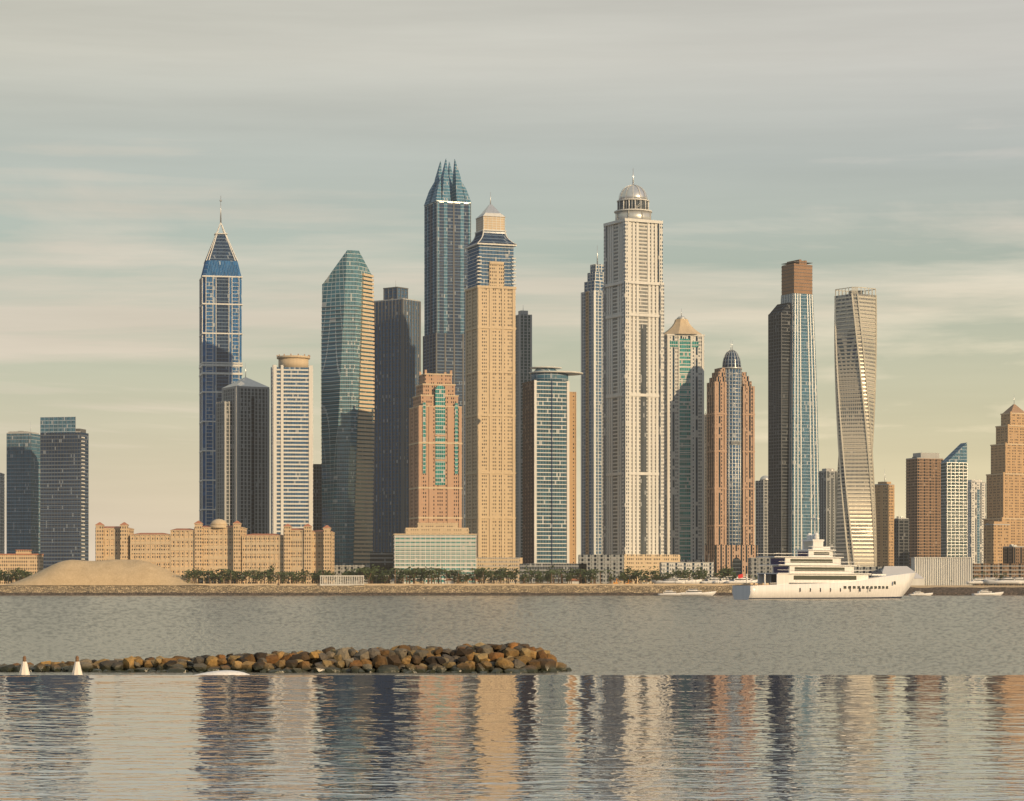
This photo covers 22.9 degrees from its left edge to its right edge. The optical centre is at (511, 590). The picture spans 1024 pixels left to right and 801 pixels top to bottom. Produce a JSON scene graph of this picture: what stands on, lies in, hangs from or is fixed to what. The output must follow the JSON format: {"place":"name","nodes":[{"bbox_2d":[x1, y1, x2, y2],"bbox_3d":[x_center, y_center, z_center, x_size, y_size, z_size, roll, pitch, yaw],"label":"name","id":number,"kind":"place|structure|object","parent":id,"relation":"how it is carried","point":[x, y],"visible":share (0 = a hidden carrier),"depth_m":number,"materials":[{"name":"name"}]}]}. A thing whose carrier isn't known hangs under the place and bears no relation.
{"place":"outdoors","nodes":[
{"label":"outdoors","id":0,"kind":"place"},
{"bbox_2d":[19,656,29,674],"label":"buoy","id":1,"kind":"object","parent":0,"point":[24,669],"visible":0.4,"depth_m":69.92,"materials":[{"name":"white plastic"}]},
{"bbox_2d":[72,656,82,674],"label":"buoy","id":2,"kind":"object","parent":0,"point":[77,670],"visible":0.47,"depth_m":69.92,"materials":[{"name":"white plastic"}]},
{"bbox_2d":[195,670,249,674],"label":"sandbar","id":3,"kind":"structure","parent":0,"point":[226,672],"depth_m":77.91,"materials":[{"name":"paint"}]},
{"bbox_2d":[0,596,1023,674],"bbox_3d":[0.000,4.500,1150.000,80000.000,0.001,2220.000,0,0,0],"label":"sea","id":4,"kind":"structure","parent":0,"point":[731,635],"depth_m":283.54,"materials":[{"name":"grey liquid"}]},
{"bbox_2d":[0,642,571,672],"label":"breakwater rocks","id":5,"kind":"object","parent":4,"relation":"in","point":[512,657],"visible":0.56,"depth_m":139.38,"materials":[{"name":"brown stone"}]},
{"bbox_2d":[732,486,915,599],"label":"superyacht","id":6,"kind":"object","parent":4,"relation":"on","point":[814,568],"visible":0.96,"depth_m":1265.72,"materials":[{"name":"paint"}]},
{"bbox_2d":[658,588,1003,595],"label":"motorboats","id":7,"kind":"object","parent":4,"relation":"on","point":[693,592],"visible":0.91,"depth_m":2222.52,"materials":[{"name":"paint"}]},
{"bbox_2d":[0,585,1023,587],"bbox_3d":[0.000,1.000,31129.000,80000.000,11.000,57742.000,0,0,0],"label":"ground","id":8,"kind":"structure","parent":0,"point":[932,586],"depth_m":2258.00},
{"bbox_2d":[0,473,4,553],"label":"skyscraper","id":9,"kind":"structure","parent":8,"relation":"on","point":[2,516],"depth_m":2699.65,"materials":[{"name":"concrete"}]},
{"bbox_2d":[0,550,43,583],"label":"building","id":10,"kind":"structure","parent":8,"relation":"on","point":[27,560],"depth_m":2400.00,"materials":[{"name":"stone"}]},
{"bbox_2d":[7,431,39,553],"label":"skyscraper","id":11,"kind":"structure","parent":8,"relation":"on","point":[23,490],"depth_m":2662.24,"materials":[{"name":"blue glass"}]},
{"bbox_2d":[40,417,88,568],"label":"skyscraper","id":12,"kind":"structure","parent":8,"relation":"on","point":[64,488],"depth_m":2589.66,"materials":[{"name":"grey glass"}]},
{"bbox_2d":[5,559,200,584],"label":"sand mound","id":13,"kind":"object","parent":8,"relation":"on","point":[109,572],"visible":0.84,"depth_m":2263.47,"materials":[{"name":"beige sand"}]},
{"bbox_2d":[95,519,334,583],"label":"low-rise building","id":14,"kind":"structure","parent":8,"relation":"on","point":[217,544],"depth_m":2326.72,"materials":[{"name":"beige stone"}]},
{"bbox_2d":[199,198,242,525],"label":"skyscraper","id":15,"kind":"structure","parent":8,"relation":"on","point":[220,325],"depth_m":2680.64,"materials":[{"name":"blue glass"}]},
{"bbox_2d":[216,363,269,533],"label":"skyscraper","id":16,"kind":"structure","parent":8,"relation":"on","point":[243,452],"depth_m":2484.29,"materials":[{"name":"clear glass"}]},
{"bbox_2d":[271,354,312,534],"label":"skyscraper","id":17,"kind":"structure","parent":8,"relation":"on","point":[292,440],"depth_m":2435.12,"materials":[{"name":"white glass"}]},
{"bbox_2d":[313,464,321,530],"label":"slim dark tower","id":18,"kind":"structure","parent":8,"relation":"on","point":[317,498],"depth_m":2843.79,"materials":[{"name":"glass"}]},
{"bbox_2d":[321,250,374,564],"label":"skyscraper","id":19,"kind":"structure","parent":8,"relation":"on","point":[347,387],"depth_m":2485.39,"materials":[{"name":"teal glass"}]},
{"bbox_2d":[0,575,741,584],"bbox_3d":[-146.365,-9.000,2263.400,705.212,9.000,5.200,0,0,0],"label":"promenade wall","id":20,"kind":"structure","parent":8,"relation":"on","point":[340,576],"depth_m":2264.00,"materials":[{"name":"beige concrete"}]},
{"bbox_2d":[7,575,752,583],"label":"promenade lamps","id":21,"kind":"object","parent":8,"relation":"on","point":[474,575],"visible":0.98,"depth_m":2267.90,"materials":[{"name":"white metal"}]},
{"bbox_2d":[372,286,420,551],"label":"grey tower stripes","id":22,"kind":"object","parent":8,"relation":"on","point":[397,335],"visible":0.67,"depth_m":2786.21,"materials":[{"name":"blue glass"}]},
{"bbox_2d":[393,523,476,583],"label":"podium building","id":23,"kind":"structure","parent":8,"relation":"on","point":[449,546],"depth_m":2335.52,"materials":[{"name":"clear glass"}]},
{"bbox_2d":[409,370,461,527],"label":"pink tower","id":24,"kind":"structure","parent":8,"relation":"on","point":[435,453],"depth_m":2383.81,"materials":[{"name":"beige stone"}]},
{"bbox_2d":[423,159,470,527],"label":"skyscraper","id":25,"kind":"structure","parent":8,"relation":"on","point":[447,222],"depth_m":2882.91,"materials":[{"name":"blue glass"}]},
{"bbox_2d":[464,192,522,563],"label":"skyscraper","id":26,"kind":"structure","parent":8,"relation":"on","point":[490,406],"depth_m":2583.47,"materials":[{"name":"beige stone"}]},
{"bbox_2d":[0,564,1006,584],"bbox_3d":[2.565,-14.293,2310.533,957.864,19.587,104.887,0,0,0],"label":"shore trees","id":27,"kind":"object","parent":8,"relation":"on","point":[424,573],"visible":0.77,"depth_m":2276.83,"materials":[{"name":"green plant"}]},
{"bbox_2d":[0,585,1023,595],"bbox_3d":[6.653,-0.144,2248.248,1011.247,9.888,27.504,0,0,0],"label":"seawall","id":28,"kind":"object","parent":8,"relation":"on","point":[351,590],"visible":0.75,"depth_m":2244.92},
{"bbox_2d":[346,578,696,583],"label":"promenade clutter","id":29,"kind":"object","parent":8,"relation":"on","point":[574,581],"visible":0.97,"depth_m":2278.00,"materials":[{"name":"paint"}]},
{"bbox_2d":[516,310,531,557],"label":"skyscraper","id":30,"kind":"structure","parent":8,"relation":"on","point":[523,342],"depth_m":2991.48,"materials":[{"name":"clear glass"}]},
{"bbox_2d":[522,366,582,563],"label":"tower","id":31,"kind":"structure","parent":8,"relation":"on","point":[549,468],"depth_m":2435.23,"materials":[{"name":"blue glass"}]},
{"bbox_2d":[581,245,603,554],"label":"skyscraper","id":32,"kind":"structure","parent":8,"relation":"on","point":[591,420],"depth_m":2888.02,"materials":[{"name":"grey glass"}]},
{"bbox_2d":[602,172,680,583],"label":"skyscraper","id":33,"kind":"structure","parent":8,"relation":"on","point":[633,409],"depth_m":2484.45,"materials":[{"name":"beige concrete"}]},
{"bbox_2d":[334,552,1023,584],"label":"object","id":34,"kind":"object","parent":8,"relation":"on","point":[604,563],"visible":0.27,"depth_m":2365.00,"materials":[{"name":"grey concrete"}]},
{"bbox_2d":[664,308,704,561],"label":"skyscraper","id":35,"kind":"structure","parent":8,"relation":"on","point":[683,438],"depth_m":2533.65,"materials":[{"name":"teal concrete"}]},
{"bbox_2d":[704,413,706,559],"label":"skyscraper","id":36,"kind":"structure","parent":8,"relation":"on","point":[705,479],"depth_m":3195.50,"materials":[{"name":"grey glass"}]},
{"bbox_2d":[705,341,757,584],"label":"skyscraper","id":37,"kind":"structure","parent":8,"relation":"on","point":[730,452],"depth_m":2490.64,"materials":[{"name":"stone"}]},
{"bbox_2d":[755,476,767,557],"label":"skyscraper","id":38,"kind":"structure","parent":8,"relation":"on","point":[761,513],"depth_m":3092.93,"materials":[{"name":"grey glass"}]},
{"bbox_2d":[768,259,819,555],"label":"skyscraper","id":39,"kind":"structure","parent":8,"relation":"on","point":[793,466],"depth_m":2884.52,"materials":[{"name":"blue glass"},{"name":"silver metal"},{"name":"dark glass"}]},
{"bbox_2d":[819,468,836,556],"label":"tower","id":40,"kind":"structure","parent":8,"relation":"on","point":[827,490],"depth_m":3292.08,"materials":[{"name":"grey concrete"}]},
{"bbox_2d":[652,576,1023,584],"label":"boats quay","id":41,"kind":"structure","parent":8,"relation":"on","point":[974,581],"depth_m":2271.80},
{"bbox_2d":[834,287,876,566],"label":"twisted skyscraper","id":42,"kind":"structure","parent":8,"relation":"on","point":[855,335],"depth_m":2684.08,"materials":[{"name":"grey concrete"}]},
{"bbox_2d":[875,469,893,566],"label":"tower","id":43,"kind":"structure","parent":8,"relation":"on","point":[884,496],"depth_m":3093.51,"materials":[{"name":"beige stone"}]},
{"bbox_2d":[894,516,908,566],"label":"block","id":44,"kind":"structure","parent":8,"relation":"on","point":[901,541],"depth_m":2995.82,"materials":[{"name":"grey glass"}]},
{"bbox_2d":[881,566,923,584],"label":"grey tent","id":45,"kind":"object","parent":8,"relation":"on","point":[918,579],"visible":0.46,"depth_m":2306.32,"materials":[{"name":"white fabric"}]},
{"bbox_2d":[906,453,943,566],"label":"brown tower","id":46,"kind":"structure","parent":8,"relation":"on","point":[923,492],"depth_m":3287.45,"materials":[{"name":"stone"}]},
{"bbox_2d":[911,557,972,584],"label":"white pavilion","id":47,"kind":"structure","parent":8,"relation":"on","point":[941,570],"depth_m":2320.00,"materials":[{"name":"concrete"}]},
{"bbox_2d":[941,443,966,556],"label":"skyscraper","id":48,"kind":"structure","parent":8,"relation":"on","point":[954,503],"depth_m":2991.91,"materials":[{"name":"white glass"}]},
{"bbox_2d":[967,480,985,563],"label":"pale tower","id":49,"kind":"structure","parent":8,"relation":"on","point":[976,502],"depth_m":3491.12,"materials":[{"name":"white concrete"}]},
{"bbox_2d":[984,519,1009,563],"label":"block","id":50,"kind":"structure","parent":8,"relation":"on","point":[996,537],"depth_m":2892.25,"materials":[{"name":"beige stone"}]},
{"bbox_2d":[983,404,1023,545],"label":"skyscraper","id":51,"kind":"structure","parent":8,"relation":"on","point":[1005,490],"depth_m":3285.40,"materials":[{"name":"beige stone"}]},
{"bbox_2d":[1003,544,1023,563],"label":"block","id":52,"kind":"structure","parent":8,"relation":"on","point":[1013,554],"depth_m":2789.46,"materials":[{"name":"brown concrete"}]},
{"bbox_2d":[0,0,1023,563],"label":"sky","id":53,"kind":"structure","parent":0,"point":[878,144],"materials":[{"name":"grey"}]},
{"bbox_3d":[0.000,3.260,19.543,80.000,3.480,51.087,0,0,0],"label":"pool wall","id":54,"kind":"object","parent":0,"visible":0},
{"bbox_2d":[0,675,1023,800],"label":"water","id":55,"kind":"structure","parent":54,"relation":"on","point":[511,737],"depth_m":25.65,"materials":[{"name":"grey liquid"}]}
]}

